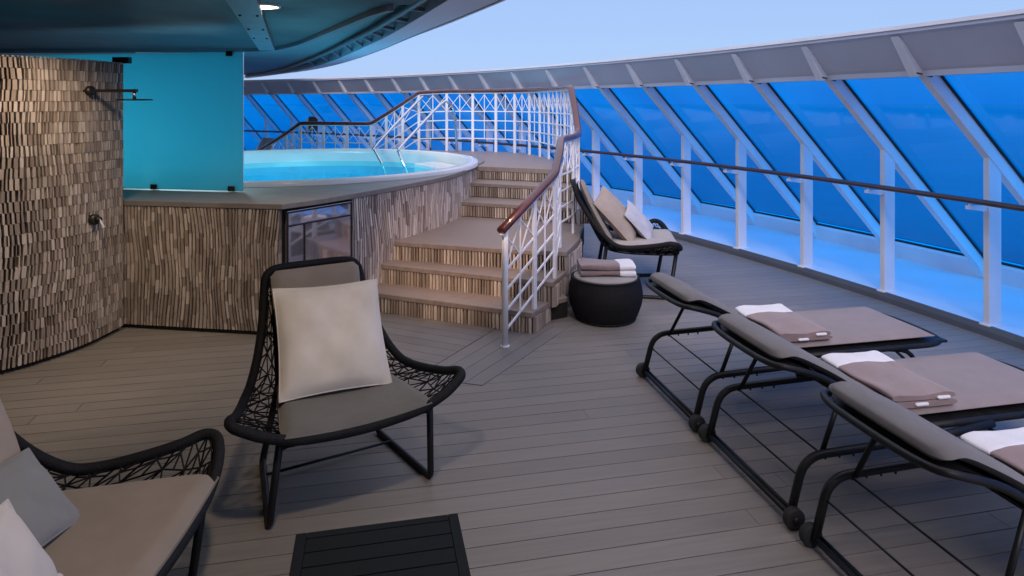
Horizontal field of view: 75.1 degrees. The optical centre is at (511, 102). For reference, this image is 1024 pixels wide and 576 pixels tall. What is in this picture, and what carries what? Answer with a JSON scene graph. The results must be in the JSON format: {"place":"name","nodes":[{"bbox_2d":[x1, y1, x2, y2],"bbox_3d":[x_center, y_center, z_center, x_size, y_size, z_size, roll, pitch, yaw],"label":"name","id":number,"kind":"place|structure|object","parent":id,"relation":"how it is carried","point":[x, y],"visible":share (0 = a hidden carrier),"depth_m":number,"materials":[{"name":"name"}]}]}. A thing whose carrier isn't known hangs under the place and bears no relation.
{"place":"outdoors","nodes":[
{"label":"outdoors","id":0,"kind":"place"},
{"bbox_2d":[255,138,276,149],"bbox_3d":[-5.360,1.282,13.773,0.636,1.065,0.960,0,0,43],"label":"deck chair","id":1,"kind":"object","parent":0,"point":[264,141],"visible":0.09,"depth_m":14.05,"materials":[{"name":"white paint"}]},
{"bbox_2d":[0,221,1023,575],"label":"deck floor","id":2,"kind":"structure","parent":0,"point":[578,449],"depth_m":3.38,"materials":[{"name":"grey wood"}]},
{"bbox_2d":[0,55,123,373],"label":"clad wall","id":3,"kind":"structure","parent":2,"relation":"on","point":[61,180],"depth_m":4.68,"materials":[{"name":"brown tile"}]},
{"bbox_2d":[88,214,104,227],"bbox_3d":[-3.069,0.876,4.918,0.107,0.102,0.080,0,0,9],"label":"shower valve","id":4,"kind":"object","parent":3,"relation":"attached to","point":[94,219],"visible":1,"depth_m":4.90,"materials":[{"name":"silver metal"}]},
{"bbox_2d":[83,86,152,100],"bbox_3d":[-2.878,-0.067,4.821,0.520,0.107,0.244,0,0,-4],"label":"shower head","id":5,"kind":"object","parent":3,"relation":"attached to","point":[89,90],"depth_m":4.84,"materials":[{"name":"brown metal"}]},
{"bbox_2d":[14,428,224,575],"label":"lounge chair","id":6,"kind":"object","parent":2,"relation":"on","point":[152,526],"visible":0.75,"depth_m":2.25,"materials":[{"name":"beige fabric"}]},
{"bbox_2d":[0,399,20,463],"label":"pillow","id":7,"kind":"object","parent":6,"relation":"on","point":[9,447],"visible":0.45,"depth_m":2.21,"materials":[{"name":"beige fabric"}]},
{"bbox_2d":[0,499,62,575],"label":"pillow","id":8,"kind":"object","parent":6,"relation":"on","point":[23,552],"visible":1,"depth_m":1.78,"materials":[{"name":"white fabric"}]},
{"bbox_2d":[0,448,79,546],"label":"pillow","id":9,"kind":"object","parent":6,"relation":"on","point":[46,509],"visible":0.79,"depth_m":2.09,"materials":[{"name":"grey fabric"}]},
{"bbox_2d":[121,151,483,334],"bbox_3d":[-3.012,1.295,8.182,5.056,1.030,5.736,0,0,8],"label":"pool surround","id":10,"kind":"object","parent":2,"relation":"on","point":[199,260],"visible":0.48,"depth_m":5.27,"materials":[{"name":"brown tile"}]},
{"bbox_2d":[0,51,243,190],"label":"glass screen","id":11,"kind":"object","parent":10,"relation":"on","point":[183,129],"visible":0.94,"depth_m":5.86,"materials":[{"name":"teal glass"}]},
{"bbox_2d":[244,148,477,186],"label":"swimming pool","id":12,"kind":"structure","parent":10,"relation":"in","point":[306,167],"depth_m":10.27,"materials":[{"name":"blue liquid"}]},
{"bbox_2d":[372,95,457,174],"bbox_3d":[-1.421,0.529,10.403,0.963,1.356,1.359,0,0,38],"label":"pool ladder","id":13,"kind":"object","parent":12,"relation":"attached to","point":[429,116],"visible":0.89,"depth_m":10.55,"materials":[{"name":"metal"}]},
{"bbox_2d":[224,256,465,527],"bbox_3d":[-0.873,1.334,3.276,1.087,0.941,0.928,0,0,-30],"label":"lounge chair","id":14,"kind":"object","parent":2,"relation":"on","point":[331,416],"visible":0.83,"depth_m":3.11,"materials":[{"name":"black wicker"}]},
{"bbox_2d":[272,278,391,402],"bbox_3d":[-0.880,1.138,3.248,0.533,0.447,0.328,0,0,-26],"label":"pillow","id":15,"kind":"object","parent":14,"relation":"on","point":[330,338],"visible":1,"depth_m":3.19,"materials":[{"name":"beige fabric"}]},
{"bbox_2d":[289,513,470,575],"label":"slatted table","id":16,"kind":"object","parent":2,"relation":"on","point":[431,546],"visible":1,"depth_m":2.16,"materials":[{"name":"black wood"}]},
{"bbox_2d":[380,313,495,375],"bbox_3d":[-0.917,1.798,5.189,1.311,0.005,1.194,0,0,28],"label":"deck stair apron","id":17,"kind":"object","parent":2,"relation":"on","point":[429,341],"visible":0.38,"depth_m":5.10,"materials":[{"name":"grey wood"}]},
{"bbox_2d":[378,150,593,333],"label":"staircase","id":18,"kind":"structure","parent":2,"relation":"on","point":[451,271],"depth_m":5.95,"materials":[{"name":"brown tile"}]},
{"bbox_2d":[257,85,581,347],"bbox_3d":[-1.104,0.792,9.468,3.125,2.016,9.002,0,0,-32],"label":"stair balustrade","id":19,"kind":"object","parent":18,"relation":"on","point":[535,194],"visible":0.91,"depth_m":8.03,"materials":[{"name":"white metal"}]},
{"bbox_2d":[417,325,568,385],"bbox_3d":[-0.094,1.798,4.852,0.468,0.005,1.391,0,0,30],"label":"deck border","id":20,"kind":"object","parent":2,"relation":"on","point":[484,360],"visible":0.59,"depth_m":4.76,"materials":[{"name":"grey wood"}]},
{"bbox_2d":[568,270,642,326],"bbox_3d":[0.780,1.614,5.566,0.619,0.372,0.619,0,0,-12],"label":"round stool","id":21,"kind":"object","parent":2,"relation":"on","point":[607,301],"visible":0.84,"depth_m":5.33,"materials":[{"name":"black wicker"}]},
{"bbox_2d":[577,258,635,276],"bbox_3d":[0.785,1.377,5.569,0.452,0.111,0.284,0,0,-2],"label":"towel","id":22,"kind":"object","parent":21,"relation":"on","point":[600,267],"visible":1,"depth_m":5.45,"materials":[{"name":"brown fabric"}]},
{"bbox_2d":[571,178,682,299],"bbox_3d":[1.098,1.278,6.511,1.040,1.054,1.218,0,0,5],"label":"lounge chair","id":23,"kind":"object","parent":2,"relation":"on","point":[662,242],"visible":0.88,"depth_m":6.25,"materials":[{"name":"black wicker"}]},
{"bbox_2d":[593,185,637,240],"bbox_3d":[1.039,1.108,6.538,0.378,0.529,0.619,0,0,18],"label":"pillow","id":24,"kind":"object","parent":23,"relation":"on","point":[610,206],"visible":0.81,"depth_m":6.37,"materials":[{"name":"beige fabric"}]},
{"bbox_2d":[624,199,652,238],"bbox_3d":[1.255,1.172,6.567,0.262,0.376,0.477,0,0,14],"label":"pillow","id":25,"kind":"object","parent":23,"relation":"on","point":[635,216],"visible":0.95,"depth_m":6.45,"materials":[{"name":"white fabric"}]},
{"bbox_2d":[636,272,947,431],"bbox_3d":[1.758,1.444,4.179,1.792,0.721,0.792,0,0,-12],"label":"sun lounger","id":26,"kind":"object","parent":2,"relation":"on","point":[857,329],"visible":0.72,"depth_m":4.01,"materials":[{"name":"black fabric"}]},
{"bbox_2d":[735,304,832,341],"bbox_3d":[1.676,1.366,4.131,0.353,0.076,0.523,0,0,-10],"label":"towel","id":27,"kind":"object","parent":26,"relation":"on","point":[784,322],"visible":0.85,"depth_m":4.05,"materials":[{"name":"brown fabric"}]},
{"bbox_2d":[591,195,1023,336],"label":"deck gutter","id":28,"kind":"object","parent":2,"relation":"on","point":[957,293],"visible":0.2,"depth_m":6.87,"materials":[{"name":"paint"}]},
{"bbox_2d":[244,119,1023,326],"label":"guard rail","id":29,"kind":"object","parent":28,"relation":"on","point":[992,204],"visible":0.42,"depth_m":6.95,"materials":[{"name":"white metal"}]},
{"bbox_2d":[306,116,317,131],"bbox_3d":[-4.952,0.535,16.486,0.280,0.370,0.175,0,0,-12],"label":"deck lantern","id":30,"kind":"object","parent":29,"relation":"attached to","point":[312,118],"visible":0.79,"depth_m":16.42,"materials":[{"name":"black paint"}]},
{"bbox_2d":[603,218,1023,349],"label":"deck margin","id":31,"kind":"object","parent":2,"relation":"on","point":[1001,335],"visible":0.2,"depth_m":6.12,"materials":[{"name":"grey wood"}]},
{"bbox_2d":[244,9,1023,288],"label":"glass windscreen","id":32,"kind":"object","parent":31,"relation":"on","point":[931,54],"visible":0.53,"depth_m":7.04,"materials":[{"name":"blue glass"}]},
{"bbox_2d":[698,314,1023,530],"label":"sun lounger","id":33,"kind":"object","parent":2,"relation":"on","point":[988,391],"visible":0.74,"depth_m":3.15,"materials":[{"name":"black fabric"}]},
{"bbox_2d":[821,350,956,408],"bbox_3d":[1.854,1.367,3.300,0.353,0.078,0.523,0,0,-10],"label":"towel","id":34,"kind":"object","parent":33,"relation":"on","point":[880,373],"visible":0.84,"depth_m":3.22,"materials":[{"name":"fabric"}]},
{"bbox_2d":[799,381,1023,575],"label":"sun lounger","id":35,"kind":"object","parent":2,"relation":"on","point":[914,440],"visible":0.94,"depth_m":2.31,"materials":[{"name":"black fabric"}]},
{"bbox_2d":[960,427,1023,475],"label":"towel","id":36,"kind":"object","parent":35,"relation":"on","point":[1005,447],"visible":0.69,"depth_m":2.60,"materials":[{"name":"white fabric"}]},
{"bbox_3d":[-4.109,0.600,0.089,10.000,2.520,8.110,0,0,-12],"label":"deckhouse wall","id":37,"kind":"object","parent":2,"relation":"on","visible":0},
{"bbox_2d":[0,0,504,78],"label":"canopy","id":38,"kind":"object","parent":37,"relation":"attached to","point":[290,36],"visible":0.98,"depth_m":5.78,"materials":[{"name":"paint"}]},
{"bbox_2d":[135,52,171,53],"bbox_3d":[-3.887,-0.554,7.850,1.000,0.061,0.060,0,0,-12],"label":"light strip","id":39,"kind":"object","parent":38,"relation":"attached to","point":[150,52],"visible":0.2,"depth_m":7.74,"materials":[{"name":"teal paint"}]},
{"bbox_2d":[260,3,280,9],"bbox_3d":[-1.675,-0.641,4.477,0.232,0.018,0.232,0,0,-12],"label":"downlight","id":40,"kind":"object","parent":38,"relation":"attached to","point":[264,6],"visible":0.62,"depth_m":4.44,"materials":[{"name":"white paint"}]},
{"bbox_2d":[244,104,1023,264],"bbox_3d":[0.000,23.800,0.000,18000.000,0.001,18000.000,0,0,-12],"label":"sea","id":41,"kind":"structure","parent":0,"point":[938,149],"depth_m":359.22,"materials":[{"name":"blue liquid"}]},
{"bbox_2d":[244,0,1023,103],"label":"sky","id":42,"kind":"structure","parent":0,"point":[507,33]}
]}

